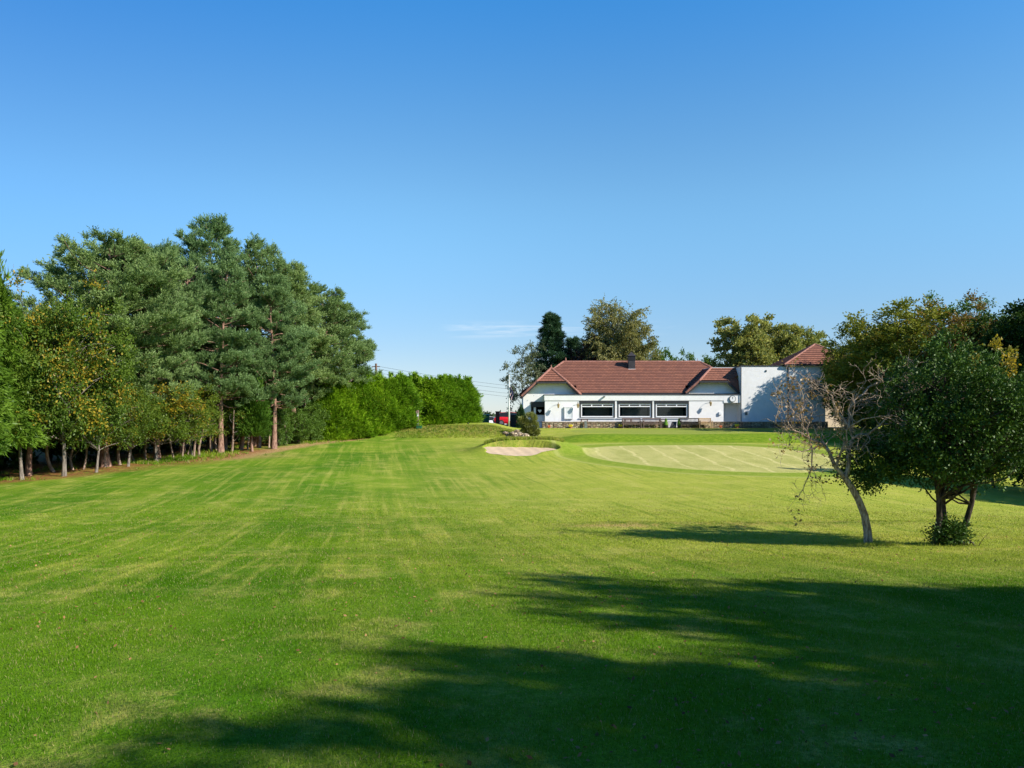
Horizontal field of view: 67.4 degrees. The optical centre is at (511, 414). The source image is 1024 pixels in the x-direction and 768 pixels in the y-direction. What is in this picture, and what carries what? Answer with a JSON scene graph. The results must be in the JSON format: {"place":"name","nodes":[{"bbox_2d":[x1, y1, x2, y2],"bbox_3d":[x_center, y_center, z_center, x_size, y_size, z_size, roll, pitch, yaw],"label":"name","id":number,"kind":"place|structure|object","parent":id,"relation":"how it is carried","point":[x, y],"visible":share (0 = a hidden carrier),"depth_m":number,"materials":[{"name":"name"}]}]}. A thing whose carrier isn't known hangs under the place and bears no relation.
{"place":"outdoors","nodes":[
{"label":"outdoors","id":0,"kind":"place"},
{"bbox_2d":[0,423,1023,767],"bbox_3d":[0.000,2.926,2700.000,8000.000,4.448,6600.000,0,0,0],"label":"lawn","id":1,"kind":"structure","parent":0,"point":[674,465],"depth_m":8.07,"materials":[{"name":"green plant"}]},
{"bbox_2d":[0,321,24,456],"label":"edge conifer","id":2,"kind":"object","parent":1,"relation":"on","point":[7,407],"visible":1,"depth_m":29.71,"materials":[{"name":"green plant"}]},
{"bbox_2d":[0,289,35,469],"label":"dark evergreen","id":3,"kind":"object","parent":1,"relation":"on","point":[14,454],"visible":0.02,"depth_m":38.47,"materials":[{"name":"green plant"}]},
{"bbox_2d":[0,443,43,467],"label":"dark evergreen","id":4,"kind":"object","parent":1,"relation":"on","point":[12,459],"visible":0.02,"depth_m":38.73,"materials":[{"name":"green plant"}]},
{"bbox_2d":[25,446,32,475],"bbox_3d":[-22.457,1.305,35.709,0.312,3.278,0.331,0,0,0],"label":"trunk","id":5,"kind":"object","parent":1,"relation":"on","point":[28,468],"visible":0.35,"depth_m":35.62,"materials":[{"name":"brown wood"}]},
{"bbox_2d":[0,249,58,451],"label":"edge conifer","id":6,"kind":"object","parent":1,"relation":"on","point":[32,436],"visible":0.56,"depth_m":32.84,"materials":[{"name":"green plant"}]},
{"bbox_2d":[0,264,101,479],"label":"hawthorn tree","id":7,"kind":"object","parent":1,"relation":"on","point":[55,409],"visible":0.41,"depth_m":33.71,"materials":[{"name":"green plant"}]},
{"bbox_2d":[45,431,60,471],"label":"bare sapling","id":8,"kind":"object","parent":1,"relation":"on","point":[51,468],"visible":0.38,"depth_m":36.93,"materials":[{"name":"brown plant"}]},
{"bbox_2d":[14,338,96,464],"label":"dark evergreen","id":9,"kind":"object","parent":1,"relation":"on","point":[51,453],"visible":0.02,"depth_m":41.39,"materials":[{"name":"green plant"}]},
{"bbox_2d":[66,443,79,469],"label":"bare sapling","id":10,"kind":"object","parent":1,"relation":"on","point":[70,460],"visible":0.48,"depth_m":38.08,"materials":[{"name":"brown plant"}]},
{"bbox_2d":[19,269,140,475],"bbox_3d":[-20.738,-1.976,35.515,6.950,10.127,6.580,0,0,33],"label":"hawthorn tree","id":11,"kind":"object","parent":1,"relation":"on","point":[117,342],"visible":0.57,"depth_m":34.88,"materials":[{"name":"green plant"}]},
{"bbox_2d":[80,426,88,468],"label":"bare sapling","id":12,"kind":"object","parent":1,"relation":"on","point":[86,448],"visible":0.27,"depth_m":38.46,"materials":[{"name":"brown plant"}]},
{"bbox_2d":[42,310,133,462],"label":"dark evergreen","id":13,"kind":"object","parent":1,"relation":"on","point":[79,455],"visible":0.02,"depth_m":41.37,"materials":[{"name":"green plant"}]},
{"bbox_2d":[7,225,194,466],"bbox_3d":[-21.420,-3.371,39.926,9.128,12.510,8.876,0,0,-23],"label":"pine tree","id":14,"kind":"object","parent":1,"relation":"on","point":[126,285],"visible":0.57,"depth_m":38.86,"materials":[{"name":"green plant"}]},
{"bbox_2d":[57,343,149,472],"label":"hawthorn tree","id":15,"kind":"object","parent":1,"relation":"on","point":[99,438],"visible":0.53,"depth_m":36.60,"materials":[{"name":"green plant"}]},
{"bbox_2d":[103,439,113,466],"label":"bare sapling","id":16,"kind":"object","parent":1,"relation":"on","point":[104,455],"visible":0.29,"depth_m":39.27,"materials":[{"name":"brown plant"}]},
{"bbox_2d":[113,437,121,464],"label":"bare sapling","id":17,"kind":"object","parent":1,"relation":"on","point":[118,457],"visible":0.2,"depth_m":40.18,"materials":[{"name":"brown plant"}]},
{"bbox_2d":[109,440,153,454],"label":"dark evergreen","id":18,"kind":"object","parent":1,"relation":"on","point":[115,447],"depth_m":45.69,"materials":[{"name":"green plant"}]},
{"bbox_2d":[90,383,174,466],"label":"hawthorn tree","id":19,"kind":"object","parent":1,"relation":"on","point":[156,415],"visible":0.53,"depth_m":38.92,"materials":[{"name":"green plant"}]},
{"bbox_2d":[101,309,166,456],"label":"dark evergreen","id":20,"kind":"object","parent":1,"relation":"on","point":[140,449],"visible":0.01,"depth_m":45.73,"materials":[{"name":"green plant"}]},
{"bbox_2d":[87,234,186,452],"bbox_3d":[-22.906,-4.196,47.358,6.827,13.452,7.022,0,0,-13],"label":"pine tree","id":21,"kind":"object","parent":1,"relation":"on","point":[158,248],"visible":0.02,"depth_m":46.17,"materials":[{"name":"green plant"}]},
{"bbox_2d":[84,236,208,459],"bbox_3d":[-19.788,-3.429,42.010,6.600,12.343,6.788,0,0,-42],"label":"pine tree","id":22,"kind":"object","parent":1,"relation":"on","point":[192,323],"visible":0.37,"depth_m":41.54,"materials":[{"name":"green plant"}]},
{"bbox_2d":[114,363,220,460],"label":"hawthorn tree","id":23,"kind":"object","parent":1,"relation":"on","point":[182,408],"visible":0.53,"depth_m":41.11,"materials":[{"name":"green plant"}]},
{"bbox_2d":[133,250,234,453],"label":"pine tree","id":24,"kind":"object","parent":1,"relation":"on","point":[195,259],"visible":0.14,"depth_m":45.75,"materials":[{"name":"green plant"}]},
{"bbox_2d":[148,366,219,450],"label":"dark evergreen","id":25,"kind":"object","parent":1,"relation":"on","point":[166,446],"visible":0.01,"depth_m":48.49,"materials":[{"name":"green plant"}]},
{"bbox_2d":[153,373,217,448],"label":"dark evergreen","id":26,"kind":"object","parent":1,"relation":"on","point":[178,441],"depth_m":49.16,"materials":[{"name":"green plant"}]},
{"bbox_2d":[165,372,228,454],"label":"hawthorn tree","id":27,"kind":"object","parent":1,"relation":"on","point":[212,400],"visible":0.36,"depth_m":44.38,"materials":[{"name":"green plant"}]},
{"bbox_2d":[190,390,248,438],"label":"hawthorn tree","id":28,"kind":"object","parent":1,"relation":"on","point":[228,413],"visible":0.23,"depth_m":46.58,"materials":[{"name":"green plant"}]},
{"bbox_2d":[161,212,278,448],"bbox_3d":[-18.986,-5.309,49.238,6.712,15.495,7.771,0,0,29],"label":"pine tree","id":29,"kind":"object","parent":1,"relation":"on","point":[218,228],"visible":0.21,"depth_m":48.73,"materials":[{"name":"green plant"}]},
{"bbox_2d":[165,259,277,452],"bbox_3d":[-17.404,-3.414,46.028,5.993,11.837,6.430,0,0,10],"label":"pine tree","id":30,"kind":"object","parent":1,"relation":"on","point":[231,290],"visible":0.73,"depth_m":45.26,"materials":[{"name":"green plant"}]},
{"bbox_2d":[223,408,227,450],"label":"bare sapling","id":31,"kind":"object","parent":1,"relation":"on","point":[225,442],"visible":0.47,"depth_m":47.38,"materials":[{"name":"brown wood"}]},
{"bbox_2d":[216,391,249,443],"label":"dark evergreen","id":32,"kind":"object","parent":1,"relation":"on","point":[237,440],"visible":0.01,"depth_m":53.51,"materials":[{"name":"green plant"}]},
{"bbox_2d":[229,410,240,451],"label":"bare sapling","id":33,"kind":"object","parent":1,"relation":"on","point":[232,443],"visible":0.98,"depth_m":46.36,"materials":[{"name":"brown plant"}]},
{"bbox_2d":[238,436,244,449],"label":"bare sapling","id":34,"kind":"object","parent":1,"relation":"on","point":[241,445],"visible":0.27,"depth_m":48.23,"materials":[{"name":"brown wood"}]},
{"bbox_2d":[227,374,276,451],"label":"tree","id":35,"kind":"object","parent":1,"relation":"on","point":[256,421],"visible":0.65,"depth_m":46.53,"materials":[{"name":"green plant"}]},
{"bbox_2d":[221,232,311,445],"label":"pine tree","id":36,"kind":"object","parent":1,"relation":"on","point":[254,265],"visible":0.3,"depth_m":50.41,"materials":[{"name":"green plant"}]},
{"bbox_2d":[261,405,295,445],"bbox_3d":[-15.810,0.721,50.911,2.878,2.987,2.507,0,0,0],"label":"evergreen shrub","id":37,"kind":"object","parent":1,"relation":"on","point":[281,430],"visible":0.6,"depth_m":50.90,"materials":[{"name":"green plant"}]},
{"bbox_2d":[238,272,321,448],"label":"pine tree","id":38,"kind":"object","parent":1,"relation":"on","point":[298,337],"visible":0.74,"depth_m":48.34,"materials":[{"name":"green plant"}]},
{"bbox_2d":[277,406,320,443],"bbox_3d":[-14.685,0.670,52.875,3.064,2.879,3.517,0,0,-30],"label":"evergreen shrub","id":39,"kind":"object","parent":1,"relation":"on","point":[301,433],"visible":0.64,"depth_m":52.47,"materials":[{"name":"green plant"}]},
{"bbox_2d":[264,257,341,441],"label":"pine tree","id":40,"kind":"object","parent":1,"relation":"on","point":[321,343],"visible":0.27,"depth_m":53.47,"materials":[{"name":"green plant"}]},
{"bbox_2d":[298,400,330,441],"bbox_3d":[-14.339,0.433,55.213,2.786,3.284,3.197,0,0,29],"label":"evergreen shrub","id":41,"kind":"object","parent":1,"relation":"on","point":[318,428],"visible":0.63,"depth_m":54.57,"materials":[{"name":"green plant"}]},
{"bbox_2d":[305,382,351,440],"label":"cypress tree","id":42,"kind":"object","parent":1,"relation":"on","point":[332,409],"visible":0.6,"depth_m":56.05,"materials":[{"name":"green plant"}]},
{"bbox_2d":[289,281,376,394],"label":"pine tree","id":43,"kind":"object","parent":1,"relation":"on","point":[343,327],"visible":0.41,"depth_m":56.10,"materials":[{"name":"green plant"}]},
{"bbox_2d":[329,372,361,439],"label":"cypress tree","id":44,"kind":"object","parent":1,"relation":"on","point":[349,395],"visible":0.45,"depth_m":56.99,"materials":[{"name":"green plant"}]},
{"bbox_2d":[310,300,383,387],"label":"pine tree","id":45,"kind":"object","parent":1,"relation":"on","point":[361,369],"visible":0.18,"depth_m":59.17,"materials":[{"name":"green plant"}]},
{"bbox_2d":[346,380,373,438],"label":"cypress tree","id":46,"kind":"object","parent":1,"relation":"on","point":[360,405],"visible":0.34,"depth_m":57.76,"materials":[{"name":"green plant"}]},
{"bbox_2d":[353,374,383,436],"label":"cypress tree","id":47,"kind":"object","parent":1,"relation":"on","point":[371,411],"visible":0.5,"depth_m":58.45,"materials":[{"name":"green plant"}]},
{"bbox_2d":[367,373,393,434],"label":"cypress tree","id":48,"kind":"object","parent":1,"relation":"on","point":[379,389],"visible":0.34,"depth_m":59.23,"materials":[{"name":"green plant"}]},
{"bbox_2d":[376,373,402,431],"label":"cypress tree","id":49,"kind":"object","parent":1,"relation":"on","point":[387,385],"visible":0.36,"depth_m":60.01,"materials":[{"name":"green plant"}]},
{"bbox_2d":[385,373,413,428],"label":"cypress tree","id":50,"kind":"object","parent":1,"relation":"on","point":[403,421],"visible":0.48,"depth_m":60.72,"materials":[{"name":"green plant"}]},
{"bbox_2d":[388,371,426,426],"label":"cypress tree","id":51,"kind":"object","parent":1,"relation":"on","point":[404,380],"visible":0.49,"depth_m":61.62,"materials":[{"name":"green plant"}]},
{"bbox_2d":[407,371,427,416],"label":"cypress tree","id":52,"kind":"object","parent":1,"relation":"on","point":[414,380],"visible":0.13,"depth_m":64.19,"materials":[{"name":"green plant"}]},
{"bbox_2d":[416,375,451,424],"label":"cypress tree","id":53,"kind":"object","parent":1,"relation":"on","point":[434,412],"visible":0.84,"depth_m":63.59,"materials":[{"name":"green plant"}]},
{"bbox_2d":[431,374,459,423],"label":"cypress tree","id":54,"kind":"object","parent":1,"relation":"on","point":[441,379],"visible":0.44,"depth_m":64.49,"materials":[{"name":"green plant"}]},
{"bbox_2d":[444,373,468,423],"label":"cypress tree","id":55,"kind":"object","parent":1,"relation":"on","point":[454,387],"visible":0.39,"depth_m":65.29,"materials":[{"name":"green plant"}]},
{"bbox_2d":[446,373,477,422],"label":"cypress tree","id":56,"kind":"object","parent":1,"relation":"on","point":[461,384],"visible":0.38,"depth_m":66.00,"materials":[{"name":"green plant"}]},
{"bbox_2d":[461,375,485,422],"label":"cypress tree","id":57,"kind":"object","parent":1,"relation":"on","point":[475,398],"visible":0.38,"depth_m":66.89,"materials":[{"name":"green plant"}]},
{"bbox_2d":[0,424,981,546],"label":"rough grass","id":58,"kind":"structure","parent":1,"relation":"on","point":[178,456],"depth_m":47.06,"materials":[{"name":"green plant"}]},
{"bbox_2d":[495,411,499,423],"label":"brick pillar","id":59,"kind":"structure","parent":1,"relation":"on","point":[497,417],"depth_m":79.80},
{"bbox_2d":[508,375,509,426],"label":"flagpole","id":60,"kind":"object","parent":1,"relation":"on","point":[509,402],"visible":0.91,"depth_m":69.25,"materials":[{"name":"white metal"}]},
{"bbox_2d":[0,505,1023,767],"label":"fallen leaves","id":61,"kind":"object","parent":1,"relation":"on","point":[594,647],"visible":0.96,"depth_m":5.97,"materials":[{"name":"green plant"}]},
{"bbox_2d":[484,447,555,455],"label":"bunker sand","id":62,"kind":"structure","parent":1,"relation":"on","point":[520,451],"depth_m":45.86,"materials":[{"name":"beige sand"}]},
{"bbox_2d":[515,404,524,427],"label":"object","id":63,"kind":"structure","parent":1,"relation":"on","point":[521,412],"depth_m":69.01,"materials":[{"name":"green plant"}]},
{"bbox_2d":[499,340,547,413],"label":"birch tree","id":64,"kind":"object","parent":1,"relation":"on","point":[527,359],"visible":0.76,"depth_m":76.35,"materials":[{"name":"green plant"}]},
{"bbox_2d":[516,411,540,435],"bbox_3d":[1.335,0.783,60.021,2.048,2.224,1.271,0,0,0],"label":"topiary bush","id":65,"kind":"object","parent":1,"relation":"on","point":[530,428],"visible":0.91,"depth_m":59.73,"materials":[{"name":"green plant"}]},
{"bbox_2d":[525,311,572,384],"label":"pine tree","id":66,"kind":"object","parent":1,"relation":"on","point":[551,333],"visible":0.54,"depth_m":84.70,"materials":[{"name":"green plant"}]},
{"bbox_2d":[564,335,581,359],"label":"pine tree","id":67,"kind":"object","parent":1,"relation":"on","point":[570,341],"visible":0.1,"depth_m":89.35,"materials":[{"name":"green plant"}]},
{"bbox_2d":[559,335,609,361],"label":"copper tree","id":68,"kind":"object","parent":1,"relation":"on","point":[587,346],"visible":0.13,"depth_m":83.06,"materials":[{"name":"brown plant"}]},
{"bbox_2d":[572,293,660,360],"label":"birch tree","id":69,"kind":"object","parent":1,"relation":"on","point":[624,343],"visible":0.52,"depth_m":82.52,"materials":[{"name":"green plant"}]},
{"bbox_2d":[622,418,641,427],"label":"bench","id":70,"kind":"object","parent":1,"relation":"on","point":[632,421],"visible":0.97,"depth_m":68.42,"materials":[{"name":"brown wood"}]},
{"bbox_2d":[636,323,664,360],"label":"birch tree","id":71,"kind":"object","parent":1,"relation":"on","point":[655,355],"visible":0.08,"depth_m":86.57,"materials":[{"name":"green plant"}]},
{"bbox_2d":[642,418,661,427],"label":"bench","id":72,"kind":"object","parent":1,"relation":"on","point":[650,421],"visible":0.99,"depth_m":68.42,"materials":[{"name":"brown wood"}]},
{"bbox_2d":[641,340,666,360],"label":"tree","id":73,"kind":"object","parent":1,"relation":"on","point":[661,358],"visible":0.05,"depth_m":91.49,"materials":[{"name":"green plant"}]},
{"bbox_2d":[663,346,676,360],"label":"tree","id":74,"kind":"object","parent":1,"relation":"on","point":[667,354],"visible":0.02,"depth_m":94.34,"materials":[{"name":"green plant"}]},
{"bbox_2d":[519,343,846,426],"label":"clubhouse","id":75,"kind":"structure","parent":1,"relation":"on","point":[601,391],"depth_m":70.36,"materials":[{"name":"paint"}]},
{"bbox_2d":[531,402,544,415],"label":"porch window","id":76,"kind":"structure","parent":75,"relation":"in","point":[537,407],"depth_m":71.03,"materials":[{"name":"black glass"}]},
{"bbox_2d":[579,401,615,418],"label":"window","id":77,"kind":"structure","parent":75,"relation":"in","point":[612,403],"depth_m":70.02,"materials":[{"name":"white plastic"}]},
{"bbox_2d":[617,401,652,418],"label":"window","id":78,"kind":"structure","parent":75,"relation":"in","point":[649,403],"depth_m":70.02,"materials":[{"name":"white plastic"}]},
{"bbox_2d":[654,401,688,418],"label":"window","id":79,"kind":"structure","parent":75,"relation":"in","point":[685,404],"depth_m":70.02,"materials":[{"name":"white plastic"}]},
{"bbox_2d":[542,422,827,427],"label":"stone wall","id":80,"kind":"structure","parent":1,"relation":"on","point":[616,424],"depth_m":68.73,"materials":[{"name":"stone"}]},
{"bbox_2d":[676,346,695,360],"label":"tree","id":81,"kind":"object","parent":1,"relation":"on","point":[691,357],"visible":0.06,"depth_m":96.56,"materials":[{"name":"green plant"}]},
{"bbox_2d":[679,418,700,427],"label":"bench","id":82,"kind":"object","parent":1,"relation":"on","point":[686,422],"visible":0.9,"depth_m":68.42,"materials":[{"name":"brown wood"}]},
{"bbox_2d":[699,418,712,427],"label":"bench","id":83,"kind":"object","parent":1,"relation":"on","point":[708,421],"visible":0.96,"depth_m":68.42,"materials":[{"name":"brown wood"}]},
{"bbox_2d":[706,312,788,366],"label":"broad tree","id":84,"kind":"object","parent":1,"relation":"on","point":[751,341],"visible":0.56,"depth_m":83.01,"materials":[{"name":"green plant"}]},
{"bbox_2d":[760,321,805,359],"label":"tree","id":85,"kind":"object","parent":1,"relation":"on","point":[790,343],"visible":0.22,"depth_m":84.12,"materials":[{"name":"green plant"}]},
{"bbox_2d":[796,325,829,347],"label":"poplar tree","id":86,"kind":"object","parent":1,"relation":"on","point":[811,337],"visible":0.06,"depth_m":86.45,"materials":[{"name":"green plant"}]},
{"bbox_2d":[805,341,853,427],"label":"broad tree","id":87,"kind":"object","parent":1,"relation":"on","point":[813,390],"visible":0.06,"depth_m":68.48,"materials":[{"name":"green plant"}]},
{"bbox_2d":[822,383,878,428],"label":"broad tree","id":88,"kind":"object","parent":1,"relation":"on","point":[857,425],"visible":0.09,"depth_m":65.95,"materials":[{"name":"green plant"}]},
{"bbox_2d":[760,350,944,542],"bbox_3d":[7.083,0.671,15.962,3.826,4.098,2.307,0,0,0],"label":"bare tree","id":89,"kind":"object","parent":1,"relation":"on","point":[867,532],"visible":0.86,"depth_m":15.87,"materials":[{"name":"brown plant"}]},
{"bbox_2d":[817,320,919,428],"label":"broad tree","id":90,"kind":"object","parent":1,"relation":"on","point":[835,353],"visible":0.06,"depth_m":65.99,"materials":[{"name":"green plant"}]},
{"bbox_2d":[847,362,919,425],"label":"broad tree","id":91,"kind":"object","parent":1,"relation":"on","point":[865,415],"visible":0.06,"depth_m":61.47,"materials":[{"name":"green plant"}]},
{"bbox_2d":[817,294,980,426],"bbox_3d":[30.459,-3.718,59.496,13.446,10.654,12.103,0,0,0],"label":"broad tree","id":92,"kind":"object","parent":1,"relation":"on","point":[880,336],"visible":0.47,"depth_m":58.59,"materials":[{"name":"green plant"}]},
{"bbox_2d":[829,324,1023,544],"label":"holly tree","id":93,"kind":"object","parent":1,"relation":"on","point":[973,438],"visible":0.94,"depth_m":15.15,"materials":[{"name":"green plant"}]},
{"bbox_2d":[921,512,988,546],"bbox_3d":[8.835,2.362,15.463,1.112,1.014,0.941,0,0,0],"label":"sucker bush","id":94,"kind":"object","parent":1,"relation":"on","point":[958,532],"visible":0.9,"depth_m":15.35,"materials":[{"name":"green plant"}]},
{"bbox_2d":[915,290,999,367],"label":"broad tree","id":95,"kind":"object","parent":1,"relation":"on","point":[964,307],"visible":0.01,"depth_m":57.70,"materials":[{"name":"green plant"}]},
{"bbox_2d":[914,288,1019,397],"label":"broad tree","id":96,"kind":"object","parent":1,"relation":"on","point":[976,307],"visible":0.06,"depth_m":54.20,"materials":[{"name":"green plant"}]},
{"bbox_2d":[945,298,1023,365],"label":"broad tree","id":97,"kind":"object","parent":1,"relation":"on","point":[1008,326],"visible":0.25,"depth_m":50.96,"materials":[{"name":"green plant"}]},
{"bbox_2d":[963,347,1023,444],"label":"broad tree","id":98,"kind":"object","parent":1,"relation":"on","point":[1020,360],"visible":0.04,"depth_m":46.44,"materials":[{"name":"green plant"}]},
{"bbox_2d":[968,334,1021,487],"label":"yellow tree","id":99,"kind":"object","parent":1,"relation":"on","point":[1013,359],"visible":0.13,"depth_m":35.61,"materials":[{"name":"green plant"}]},
{"bbox_2d":[983,368,1023,486],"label":"broad tree","id":100,"kind":"object","parent":1,"relation":"on","point":[1020,476],"visible":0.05,"depth_m":34.87,"materials":[{"name":"green plant"}]},
{"bbox_2d":[999,319,1023,358],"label":"broad tree","id":101,"kind":"object","parent":1,"relation":"on","point":[1022,333],"visible":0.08,"depth_m":49.57,"materials":[{"name":"green plant"}]},
{"bbox_2d":[0,0,1023,413],"label":"sky","id":102,"kind":"structure","parent":0,"point":[467,173],"materials":[{"name":"blue"}]},
{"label":"drive","id":103,"kind":"structure","parent":0,"visible":0},
{"bbox_2d":[492,412,516,424],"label":"parked car","id":104,"kind":"object","parent":103,"relation":"on","point":[503,417],"visible":0.24,"depth_m":83.08,"materials":[{"name":"red paint"}]},
{"bbox_2d":[510,414,516,426],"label":"wheeled bin","id":105,"kind":"object","parent":103,"relation":"on","point":[513,421],"visible":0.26,"depth_m":75.68,"materials":[{"name":"black plastic"}]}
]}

